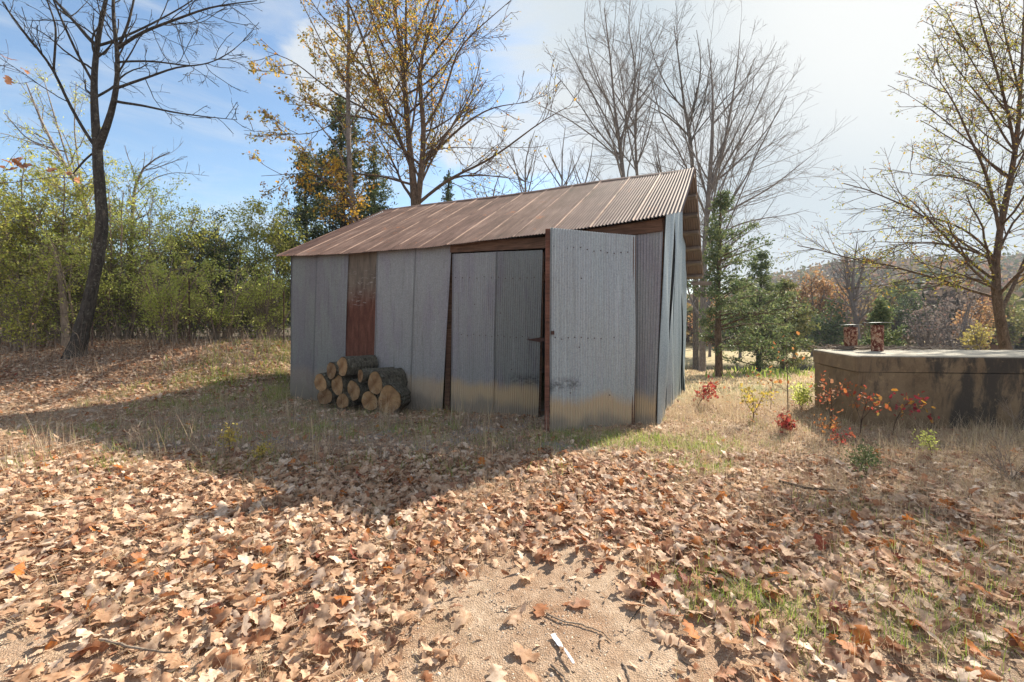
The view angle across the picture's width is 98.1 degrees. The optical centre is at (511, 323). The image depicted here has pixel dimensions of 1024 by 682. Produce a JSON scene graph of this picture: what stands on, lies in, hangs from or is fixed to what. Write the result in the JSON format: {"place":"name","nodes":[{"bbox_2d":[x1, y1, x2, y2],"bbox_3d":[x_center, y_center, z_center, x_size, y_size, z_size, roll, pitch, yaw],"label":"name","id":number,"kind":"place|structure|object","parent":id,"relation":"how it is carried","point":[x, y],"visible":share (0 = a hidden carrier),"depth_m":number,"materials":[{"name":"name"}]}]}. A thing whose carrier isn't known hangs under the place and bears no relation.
{"place":"outdoors","nodes":[
{"label":"outdoors","id":0,"kind":"place"},
{"bbox_2d":[0,131,120,215],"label":"oak branch","id":1,"kind":"object","parent":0,"point":[16,161],"visible":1,"depth_m":4.64,"materials":[{"name":"brown plant"}]},
{"bbox_2d":[77,337,293,408],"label":"bank grass","id":2,"kind":"structure","parent":0,"point":[237,394],"depth_m":9.90,"materials":[{"name":"plant"}]},
{"bbox_2d":[0,404,572,477],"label":"shade grass","id":3,"kind":"structure","parent":0,"point":[314,430],"depth_m":5.78,"materials":[{"name":"plant"}]},
{"bbox_2d":[129,337,843,430],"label":"green grass","id":4,"kind":"structure","parent":0,"point":[236,359],"depth_m":8.45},
{"bbox_2d":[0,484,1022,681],"bbox_3d":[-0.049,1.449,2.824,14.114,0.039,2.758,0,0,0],"label":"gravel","id":5,"kind":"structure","parent":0,"point":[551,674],"depth_m":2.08,"materials":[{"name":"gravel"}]},
{"bbox_2d":[0,327,1023,681],"bbox_3d":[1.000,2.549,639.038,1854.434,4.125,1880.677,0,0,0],"label":"ground","id":6,"kind":"structure","parent":0,"point":[612,659],"depth_m":2.37,"materials":[{"name":"soil"}]},
{"bbox_2d":[0,250,79,350],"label":"shrub","id":7,"kind":"object","parent":6,"relation":"on","point":[36,310],"visible":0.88,"depth_m":12.37,"materials":[{"name":"green plant"}]},
{"bbox_2d":[43,243,81,347],"bbox_3d":[-13.165,-0.775,12.956,0.769,3.145,0.758,0,0,29],"label":"dead stump","id":8,"kind":"object","parent":6,"relation":"on","point":[64,308],"visible":0.68,"depth_m":12.85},
{"bbox_2d":[9,226,132,342],"bbox_3d":[-13.232,-1.063,13.173,2.868,3.428,2.557,0,0,0],"label":"shrub","id":9,"kind":"object","parent":6,"relation":"on","point":[57,310],"visible":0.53,"depth_m":12.88,"materials":[{"name":"green plant"}]},
{"bbox_2d":[0,135,142,341],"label":"shrub","id":10,"kind":"object","parent":6,"relation":"on","point":[14,225],"visible":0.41,"depth_m":13.28,"materials":[{"name":"green plant"}]},
{"bbox_2d":[0,143,152,340],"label":"shrub","id":11,"kind":"object","parent":6,"relation":"on","point":[51,182],"visible":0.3,"depth_m":13.69,"materials":[{"name":"green plant"}]},
{"bbox_2d":[0,64,161,336],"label":"tree","id":12,"kind":"object","parent":6,"relation":"on","point":[45,130],"visible":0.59,"depth_m":15.14,"materials":[{"name":"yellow plant"}]},
{"bbox_2d":[0,157,191,338],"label":"shrub","id":13,"kind":"object","parent":6,"relation":"on","point":[121,234],"visible":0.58,"depth_m":13.85,"materials":[{"name":"green plant"}]},
{"bbox_2d":[0,0,262,359],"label":"bare tree","id":14,"kind":"object","parent":6,"relation":"on","point":[87,309],"visible":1,"depth_m":11.87,"materials":[{"name":"brown plant"}]},
{"bbox_2d":[98,638,172,652],"bbox_3d":[-1.651,1.411,1.945,0.382,0.021,0.018,0,0,10],"label":"stick","id":15,"kind":"object","parent":6,"relation":"on","point":[124,645],"visible":0.99,"depth_m":1.94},
{"bbox_2d":[42,184,243,339],"bbox_3d":[-12.565,-2.044,15.875,5.395,5.484,4.140,0,0,-9],"label":"shrub","id":16,"kind":"object","parent":6,"relation":"on","point":[196,210],"visible":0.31,"depth_m":15.23,"materials":[{"name":"green plant"}]},
{"bbox_2d":[0,324,290,386],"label":"weed stalks","id":17,"kind":"object","parent":6,"relation":"on","point":[241,336],"visible":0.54,"depth_m":11.94,"materials":[{"name":"plant"}]},
{"bbox_2d":[0,337,290,403],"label":"leaf litter","id":18,"kind":"object","parent":6,"relation":"on","point":[139,387],"visible":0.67,"depth_m":10.69,"materials":[{"name":"brown plant"}]},
{"bbox_2d":[1,278,290,346],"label":"wire fence","id":19,"kind":"object","parent":6,"relation":"on","point":[283,317],"visible":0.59,"depth_m":13.00,"materials":[{"name":"metal"}]},
{"bbox_2d":[108,138,205,338],"bbox_3d":[-12.904,-3.031,16.144,3.565,7.773,2.376,0,0,0],"label":"tree","id":20,"kind":"object","parent":6,"relation":"on","point":[143,170],"visible":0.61,"depth_m":15.99,"materials":[{"name":"grey plant"}]},
{"bbox_2d":[85,159,255,338],"bbox_3d":[-12.187,-2.544,16.491,4.687,6.334,5.715,0,0,20],"label":"shrub","id":21,"kind":"object","parent":6,"relation":"on","point":[197,323],"visible":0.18,"depth_m":15.90,"materials":[{"name":"green plant"}]},
{"bbox_2d":[114,249,227,344],"bbox_3d":[-9.961,-0.779,13.066,2.641,2.935,2.437,0,0,0],"label":"shrub","id":22,"kind":"object","parent":6,"relation":"on","point":[166,323],"visible":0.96,"depth_m":12.94,"materials":[{"name":"green plant"}]},
{"bbox_2d":[123,336,290,394],"bbox_3d":[-6.635,0.973,12.414,5.058,1.335,5.756,0,0,0],"label":"weed foliage","id":23,"kind":"object","parent":6,"relation":"on","point":[241,368],"visible":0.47,"depth_m":11.06,"materials":[{"name":"beige plant"}]},
{"bbox_2d":[143,241,270,339],"bbox_3d":[-9.424,-0.984,13.998,3.410,3.136,2.318,0,0,21],"label":"shrub","id":24,"kind":"object","parent":6,"relation":"on","point":[223,313],"visible":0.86,"depth_m":13.81,"materials":[{"name":"green plant"}]},
{"bbox_2d":[159,209,263,337],"bbox_3d":[-11.387,-1.829,17.101,3.743,4.917,4.085,0,0,-42],"label":"shrub","id":25,"kind":"object","parent":6,"relation":"on","point":[228,262],"visible":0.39,"depth_m":16.53,"materials":[{"name":"plant"}]},
{"bbox_2d":[215,422,242,449],"bbox_3d":[-3.142,1.257,4.936,0.255,0.423,0.758,0,0,-32],"label":"yellow sprout","id":26,"kind":"object","parent":6,"relation":"on","point":[229,437],"visible":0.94,"depth_m":4.86,"materials":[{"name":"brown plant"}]},
{"bbox_2d":[222,252,290,339],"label":"shrub","id":27,"kind":"object","parent":6,"relation":"on","point":[266,295],"visible":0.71,"depth_m":14.91,"materials":[{"name":"green plant"}]},
{"bbox_2d":[232,286,289,336],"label":"shrub","id":28,"kind":"object","parent":6,"relation":"on","point":[288,304],"visible":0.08,"depth_m":19.81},
{"bbox_2d":[220,195,310,336],"bbox_3d":[-9.905,-2.315,18.387,3.796,6.066,4.684,0,0,-42],"label":"shrub","id":29,"kind":"object","parent":6,"relation":"on","point":[272,240],"visible":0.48,"depth_m":17.51,"materials":[{"name":"green plant"}]},
{"bbox_2d":[258,152,335,326],"bbox_3d":[-9.297,-3.669,20.794,4.622,8.675,4.508,0,0,-24],"label":"cedar tree","id":30,"kind":"object","parent":6,"relation":"on","point":[305,224],"visible":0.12,"depth_m":20.20,"materials":[{"name":"green plant"}]},
{"bbox_2d":[0,385,635,485],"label":"shade weeds","id":31,"kind":"object","parent":6,"relation":"on","point":[223,447],"visible":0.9,"depth_m":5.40,"materials":[{"name":"plant"}]},
{"bbox_2d":[317,387,337,404],"bbox_3d":[-3.403,1.346,8.552,0.380,0.347,0.578,0,0,20],"label":"log","id":32,"kind":"object","parent":6,"relation":"on","point":[331,395],"visible":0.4,"depth_m":8.29,"materials":[{"name":"brown wood"}]},
{"bbox_2d":[314,372,331,390],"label":"log","id":33,"kind":"object","parent":32,"relation":"on","point":[322,381],"visible":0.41,"depth_m":8.32,"materials":[{"name":"brown wood"}]},
{"bbox_2d":[293,154,376,224],"bbox_3d":[-6.113,-2.115,15.389,2.733,7.722,1.811,0,0,0],"label":"yellow leaved tree","id":34,"kind":"object","parent":6,"relation":"on","point":[341,190],"visible":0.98,"depth_m":15.36,"materials":[{"name":"brown plant"}]},
{"bbox_2d":[300,0,389,222],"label":"yellow leaved tree","id":35,"kind":"object","parent":6,"relation":"on","point":[348,137],"visible":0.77,"depth_m":17.02,"materials":[{"name":"grey plant"}]},
{"bbox_2d":[336,392,361,408],"bbox_3d":[-2.973,1.399,8.338,0.310,0.295,0.577,0,0,24],"label":"log","id":36,"kind":"object","parent":6,"relation":"on","point":[343,398],"visible":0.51,"depth_m":8.10,"materials":[{"name":"brown wood"}]},
{"bbox_2d":[331,374,357,395],"bbox_3d":[-3.068,1.128,8.452,0.356,0.404,0.625,0,0,32],"label":"log","id":37,"kind":"object","parent":36,"relation":"on","point":[339,384],"visible":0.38,"depth_m":8.19,"materials":[{"name":"brown wood"}]},
{"bbox_2d":[337,355,377,376],"bbox_3d":[-2.896,0.778,8.334,0.415,0.378,0.645,0,0,40],"label":"log","id":38,"kind":"object","parent":37,"relation":"on","point":[356,364],"visible":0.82,"depth_m":8.14,"materials":[{"name":"brown wood"}]},
{"bbox_2d":[347,379,376,400],"bbox_3d":[-2.679,1.206,8.275,0.434,0.397,0.628,0,0,38],"label":"log","id":39,"kind":"object","parent":36,"relation":"on","point":[355,388],"visible":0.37,"depth_m":8.02,"materials":[{"name":"brown wood"}]},
{"bbox_2d":[306,95,396,239],"bbox_3d":[-7.457,-4.840,20.280,4.452,11.034,5.461,0,0,-28],"label":"cedar tree","id":40,"kind":"object","parent":6,"relation":"on","point":[340,143],"visible":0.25,"depth_m":19.67,"materials":[{"name":"green plant"}]},
{"bbox_2d":[361,390,378,410],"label":"log","id":41,"kind":"object","parent":6,"relation":"on","point":[368,399],"visible":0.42,"depth_m":7.86,"materials":[{"name":"wood"}]},
{"bbox_2d":[350,144,398,223],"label":"cedar tree","id":42,"kind":"object","parent":6,"relation":"on","point":[382,194],"visible":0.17,"depth_m":20.76,"materials":[{"name":"green plant"}]},
{"bbox_2d":[378,381,410,413],"bbox_3d":[-2.073,1.295,7.848,0.460,0.527,0.450,0,0,10],"label":"log","id":43,"kind":"object","parent":6,"relation":"on","point":[400,395],"visible":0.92,"depth_m":7.65,"materials":[{"name":"wood"}]},
{"bbox_2d":[368,368,407,394],"bbox_3d":[-2.237,1.027,8.015,0.387,0.437,0.631,0,0,30],"label":"log","id":44,"kind":"object","parent":43,"relation":"on","point":[376,382],"visible":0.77,"depth_m":7.81,"materials":[{"name":"wood"}]},
{"bbox_2d":[358,367,393,382],"bbox_3d":[-2.466,0.924,8.130,0.672,0.248,0.229,0,0,-44],"label":"log","id":45,"kind":"object","parent":44,"relation":"on","point":[363,375],"visible":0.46,"depth_m":7.92,"materials":[{"name":"wood"}]},
{"bbox_2d":[242,0,583,224],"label":"yellow leaved tree","id":46,"kind":"object","parent":6,"relation":"on","point":[403,71],"visible":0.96,"depth_m":17.45,"materials":[{"name":"brown plant"}]},
{"bbox_2d":[439,168,454,201],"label":"cedar tree","id":47,"kind":"object","parent":6,"relation":"on","point":[449,195],"visible":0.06,"depth_m":21.89,"materials":[{"name":"green plant"}]},
{"bbox_2d":[451,608,470,629],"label":"fallen leaf","id":48,"kind":"object","parent":6,"relation":"on","point":[462,617],"visible":0.93,"depth_m":2.16,"materials":[{"name":"beige plant"}]},
{"bbox_2d":[276,167,711,432],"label":"metal shed","id":49,"kind":"structure","parent":6,"relation":"on","point":[577,293],"depth_m":7.62,"materials":[{"name":"metal"}]},
{"bbox_2d":[451,250,544,416],"bbox_3d":[-0.243,0.183,7.421,1.820,2.823,0.114,0,0,25],"label":"door","id":50,"kind":"structure","parent":49,"relation":"in","point":[497,297],"depth_m":7.40,"materials":[{"name":"metal"}]},
{"bbox_2d":[544,227,635,432],"bbox_3d":[1.103,0.093,6.142,1.417,2.751,0.096,0,0,-18],"label":"door","id":51,"kind":"structure","parent":49,"relation":"in","point":[590,277],"depth_m":6.11,"materials":[{"name":"metal"}]},
{"bbox_2d":[486,663,506,681],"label":"fallen leaf","id":52,"kind":"object","parent":6,"relation":"on","point":[496,672],"visible":1,"depth_m":1.82,"materials":[{"name":"beige plant"}]},
{"bbox_2d":[0,338,1017,452],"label":"leaf litter","id":53,"kind":"object","parent":6,"relation":"on","point":[191,427],"visible":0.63,"depth_m":7.36,"materials":[{"name":"brown plant"}]},
{"bbox_2d":[0,446,1023,681],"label":"leaf litter","id":54,"kind":"object","parent":6,"relation":"on","point":[243,637],"visible":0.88,"depth_m":2.84,"materials":[{"name":"brown plant"}]},
{"bbox_2d":[0,403,1023,681],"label":"leaf fragments","id":55,"kind":"object","parent":6,"relation":"on","point":[512,557],"visible":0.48,"depth_m":3.63,"materials":[{"name":"brown plant"}]},
{"bbox_2d":[2,414,1023,681],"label":"straw","id":56,"kind":"object","parent":6,"relation":"on","point":[556,508],"visible":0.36,"depth_m":3.20,"materials":[{"name":"beige plant"}]},
{"bbox_2d":[507,601,525,626],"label":"fallen leaf","id":57,"kind":"object","parent":6,"relation":"on","point":[516,614],"visible":0.96,"depth_m":2.17,"materials":[{"name":"beige plant"}]},
{"bbox_2d":[491,131,556,191],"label":"bare tree","id":58,"kind":"object","parent":6,"relation":"on","point":[525,173],"visible":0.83,"depth_m":26.99,"materials":[{"name":"grey plant"}]},
{"bbox_2d":[513,642,539,663],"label":"fallen leaf","id":59,"kind":"object","parent":6,"relation":"on","point":[526,655],"visible":0.99,"depth_m":1.94,"materials":[{"name":"beige plant"}]},
{"bbox_2d":[32,269,1023,349],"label":"distant wood","id":60,"kind":"object","parent":6,"relation":"on","point":[950,292],"visible":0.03,"depth_m":55.99,"materials":[{"name":"plant"}]},
{"bbox_2d":[529,108,589,187],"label":"bare tree","id":61,"kind":"object","parent":6,"relation":"on","point":[561,174],"visible":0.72,"depth_m":27.91,"materials":[{"name":"grey plant"}]},
{"bbox_2d":[187,422,1023,681],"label":"green grass","id":62,"kind":"structure","parent":6,"relation":"on","point":[740,595],"depth_m":2.39,"materials":[{"name":"plant"}]},
{"bbox_2d":[527,0,689,176],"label":"bare tree","id":63,"kind":"object","parent":6,"relation":"on","point":[614,117],"visible":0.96,"depth_m":31.32,"materials":[{"name":"grey plant"}]},
{"bbox_2d":[589,6,674,174],"bbox_3d":[9.024,-9.705,32.344,6.784,26.259,5.405,0,0,0],"label":"bare tree","id":64,"kind":"object","parent":6,"relation":"on","point":[635,162],"visible":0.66,"depth_m":32.61,"materials":[{"name":"grey plant"}]},
{"bbox_2d":[639,113,696,172],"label":"bare tree","id":65,"kind":"object","parent":6,"relation":"on","point":[657,166],"visible":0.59,"depth_m":28.79,"materials":[{"name":"grey plant"}]},
{"bbox_2d":[654,629,685,646],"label":"fallen leaf","id":66,"kind":"object","parent":6,"relation":"on","point":[661,634],"visible":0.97,"depth_m":2.04,"materials":[{"name":"beige plant"}]},
{"bbox_2d":[618,0,779,370],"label":"bare tree","id":67,"kind":"object","parent":6,"relation":"on","point":[695,346],"visible":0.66,"depth_m":33.79,"materials":[{"name":"grey plant"}]},
{"bbox_2d":[564,0,855,371],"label":"bare tree","id":68,"kind":"object","parent":6,"relation":"on","point":[712,178],"visible":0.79,"depth_m":28.61,"materials":[{"name":"grey plant"}]},
{"bbox_2d":[693,375,729,403],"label":"oak sapling","id":69,"kind":"object","parent":6,"relation":"on","point":[708,388],"visible":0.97,"depth_m":7.77,"materials":[{"name":"red plant"}]},
{"bbox_2d":[682,369,814,396],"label":"field grass","id":70,"kind":"structure","parent":6,"relation":"on","point":[803,378],"depth_m":15.72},
{"bbox_2d":[687,188,812,377],"bbox_3d":[9.884,-1.675,18.753,5.174,8.256,4.708,0,0,41],"label":"cedar tree","id":71,"kind":"object","parent":6,"relation":"on","point":[717,254],"visible":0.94,"depth_m":18.67,"materials":[{"name":"green plant"}]},
{"bbox_2d":[739,382,778,418],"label":"oak sapling","id":72,"kind":"object","parent":6,"relation":"on","point":[751,400],"visible":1,"depth_m":6.40,"materials":[{"name":"yellow plant"}]},
{"bbox_2d":[705,365,814,379],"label":"bank weeds","id":73,"kind":"object","parent":6,"relation":"on","point":[792,370],"visible":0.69,"depth_m":21.99,"materials":[{"name":"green plant"}]},
{"bbox_2d":[712,249,813,372],"bbox_3d":[12.831,-0.615,23.707,4.346,6.896,5.238,0,0,0],"label":"cedar tree","id":74,"kind":"object","parent":6,"relation":"on","point":[764,277],"visible":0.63,"depth_m":23.55,"materials":[{"name":"green plant"}]},
{"bbox_2d":[746,331,804,412],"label":"oak sapling","id":75,"kind":"object","parent":6,"relation":"on","point":[780,381],"visible":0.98,"depth_m":7.00,"materials":[{"name":"brown plant"}]},
{"bbox_2d":[744,277,821,371],"bbox_3d":[16.368,0.139,26.907,3.885,6.045,4.439,0,0,0],"label":"cedar tree","id":76,"kind":"object","parent":6,"relation":"on","point":[801,320],"visible":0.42,"depth_m":26.45,"materials":[{"name":"green plant"}]},
{"bbox_2d":[772,408,805,432],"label":"seedling","id":77,"kind":"object","parent":6,"relation":"on","point":[788,423],"visible":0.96,"depth_m":5.81,"materials":[{"name":"red plant"}]},
{"bbox_2d":[776,284,810,359],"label":"evergreen tree","id":78,"kind":"object","parent":6,"relation":"on","point":[795,304],"visible":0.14,"depth_m":42.85,"materials":[{"name":"green plant"}]},
{"bbox_2d":[788,381,816,408],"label":"green bush","id":79,"kind":"object","parent":6,"relation":"on","point":[804,394],"visible":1,"depth_m":7.25,"materials":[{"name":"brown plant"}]},
{"bbox_2d":[786,264,839,355],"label":"autumn tree","id":80,"kind":"object","parent":6,"relation":"on","point":[810,292],"visible":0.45,"depth_m":45.51,"materials":[{"name":"orange plant"}]},
{"bbox_2d":[807,295,853,348],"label":"evergreen tree","id":81,"kind":"object","parent":6,"relation":"on","point":[831,332],"visible":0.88,"depth_m":39.50,"materials":[{"name":"green plant"}]},
{"bbox_2d":[808,371,852,428],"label":"oak sapling","id":82,"kind":"object","parent":6,"relation":"on","point":[829,398],"visible":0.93,"depth_m":5.81,"materials":[{"name":"red plant"}]},
{"bbox_2d":[813,277,860,343],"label":"autumn tree","id":83,"kind":"object","parent":6,"relation":"on","point":[836,297],"visible":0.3,"depth_m":46.23,"materials":[{"name":"orange plant"}]},
{"bbox_2d":[664,384,1023,469],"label":"dry grass","id":84,"kind":"structure","parent":6,"relation":"on","point":[902,433],"depth_m":5.48,"materials":[{"name":"plant"}]},
{"bbox_2d":[821,230,889,343],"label":"bare tree","id":85,"kind":"object","parent":6,"relation":"on","point":[853,294],"visible":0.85,"depth_m":41.91,"materials":[{"name":"grey plant"}]},
{"bbox_2d":[840,439,889,477],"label":"green weed","id":86,"kind":"object","parent":6,"relation":"on","point":[873,461],"visible":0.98,"depth_m":3.98,"materials":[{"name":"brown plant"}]},
{"bbox_2d":[843,383,891,434],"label":"oak sapling","id":87,"kind":"object","parent":6,"relation":"on","point":[876,403],"visible":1,"depth_m":5.52,"materials":[{"name":"orange plant"}]},
{"bbox_2d":[858,294,909,349],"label":"pine tree","id":88,"kind":"object","parent":6,"relation":"on","point":[880,312],"visible":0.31,"depth_m":19.76,"materials":[{"name":"green plant"}]},
{"bbox_2d":[872,274,919,332],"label":"autumn tree","id":89,"kind":"object","parent":6,"relation":"on","point":[889,300],"visible":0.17,"depth_m":61.61,"materials":[{"name":"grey plant"}]},
{"bbox_2d":[770,0,1023,349],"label":"leafy tree","id":90,"kind":"object","parent":6,"relation":"on","point":[999,303],"visible":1,"depth_m":13.95,"materials":[{"name":"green plant"}]},
{"bbox_2d":[888,388,939,434],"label":"oak sapling","id":91,"kind":"object","parent":6,"relation":"on","point":[902,406],"visible":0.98,"depth_m":5.60,"materials":[{"name":"brown plant"}]},
{"bbox_2d":[813,349,1023,430],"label":"concrete tank","id":92,"kind":"object","parent":6,"relation":"on","point":[974,384],"visible":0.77,"depth_m":6.12,"materials":[{"name":"concrete"}]},
{"bbox_2d":[839,324,860,345],"bbox_3d":[5.888,0.228,7.720,0.320,0.444,0.320,0,0,0],"label":"vent pipe","id":93,"kind":"object","parent":92,"relation":"on","point":[851,335],"visible":0.93,"depth_m":7.65,"materials":[{"name":"metal"}]},
{"bbox_2d":[863,322,891,350],"bbox_3d":[5.922,0.210,7.200,0.370,0.480,0.370,0,0,0],"label":"vent pipe","id":94,"kind":"object","parent":92,"relation":"on","point":[877,336],"visible":0.95,"depth_m":7.13,"materials":[{"name":"metal"}]},
{"bbox_2d":[809,343,981,349],"bbox_3d":[6.777,0.385,7.638,3.101,0.109,0.612,0,0,0],"label":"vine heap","id":95,"kind":"object","parent":92,"relation":"on","point":[868,346],"visible":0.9,"depth_m":7.58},
{"bbox_2d":[889,286,950,349],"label":"evergreen tree","id":96,"kind":"object","parent":6,"relation":"on","point":[900,313],"visible":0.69,"depth_m":51.93,"materials":[{"name":"grey plant"}]},
{"bbox_2d":[912,428,939,454],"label":"green sprig","id":97,"kind":"object","parent":6,"relation":"on","point":[926,437],"visible":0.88,"depth_m":4.83,"materials":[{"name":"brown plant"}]},
{"bbox_2d":[902,298,951,349],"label":"bare tree","id":98,"kind":"object","parent":6,"relation":"on","point":[922,337],"visible":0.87,"depth_m":33.03,"materials":[{"name":"grey plant"}]},
{"bbox_2d":[929,285,988,349],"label":"bare tree","id":99,"kind":"object","parent":6,"relation":"on","point":[962,328],"visible":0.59,"depth_m":35.89,"materials":[{"name":"grey plant"}]},
{"bbox_2d":[945,289,1006,349],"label":"autumn tree","id":100,"kind":"object","parent":6,"relation":"on","point":[981,318],"visible":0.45,"depth_m":39.70,"materials":[{"name":"orange plant"}]},
{"bbox_2d":[956,319,995,349],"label":"autumn tree","id":101,"kind":"object","parent":6,"relation":"on","point":[975,338],"visible":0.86,"depth_m":29.71,"materials":[{"name":"yellow plant"}]},
{"bbox_2d":[971,428,1023,481],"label":"dead weed","id":102,"kind":"object","parent":6,"relation":"on","point":[1005,471],"visible":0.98,"depth_m":4.16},
{"bbox_2d":[982,290,1023,349],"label":"evergreen tree","id":103,"kind":"object","parent":6,"relation":"on","point":[1012,328],"visible":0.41,"depth_m":43.72,"materials":[{"name":"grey plant"}]},
{"bbox_2d":[1007,288,1023,340],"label":"evergreen tree","id":104,"kind":"object","parent":6,"relation":"on","point":[1021,316],"visible":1,"depth_m":40.30,"materials":[{"name":"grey plant"}]},
{"bbox_2d":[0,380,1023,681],"bbox_3d":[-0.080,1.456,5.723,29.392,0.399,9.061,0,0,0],"label":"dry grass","id":105,"kind":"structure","parent":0,"point":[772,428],"depth_m":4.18,"materials":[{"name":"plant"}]},
{"bbox_2d":[0,0,1023,299],"label":"sky","id":106,"kind":"structure","parent":0,"point":[853,50],"materials":[{"name":"blue"}]},
{"bbox_2d":[685,363,814,370],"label":"pond","id":107,"kind":"structure","parent":0,"point":[709,366],"depth_m":38.68,"materials":[{"name":"grey liquid"}]},
{"bbox_2d":[688,250,1023,336],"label":"hill","id":108,"kind":"structure","parent":0,"point":[1010,265],"depth_m":198.39,"materials":[{"name":"plant"}]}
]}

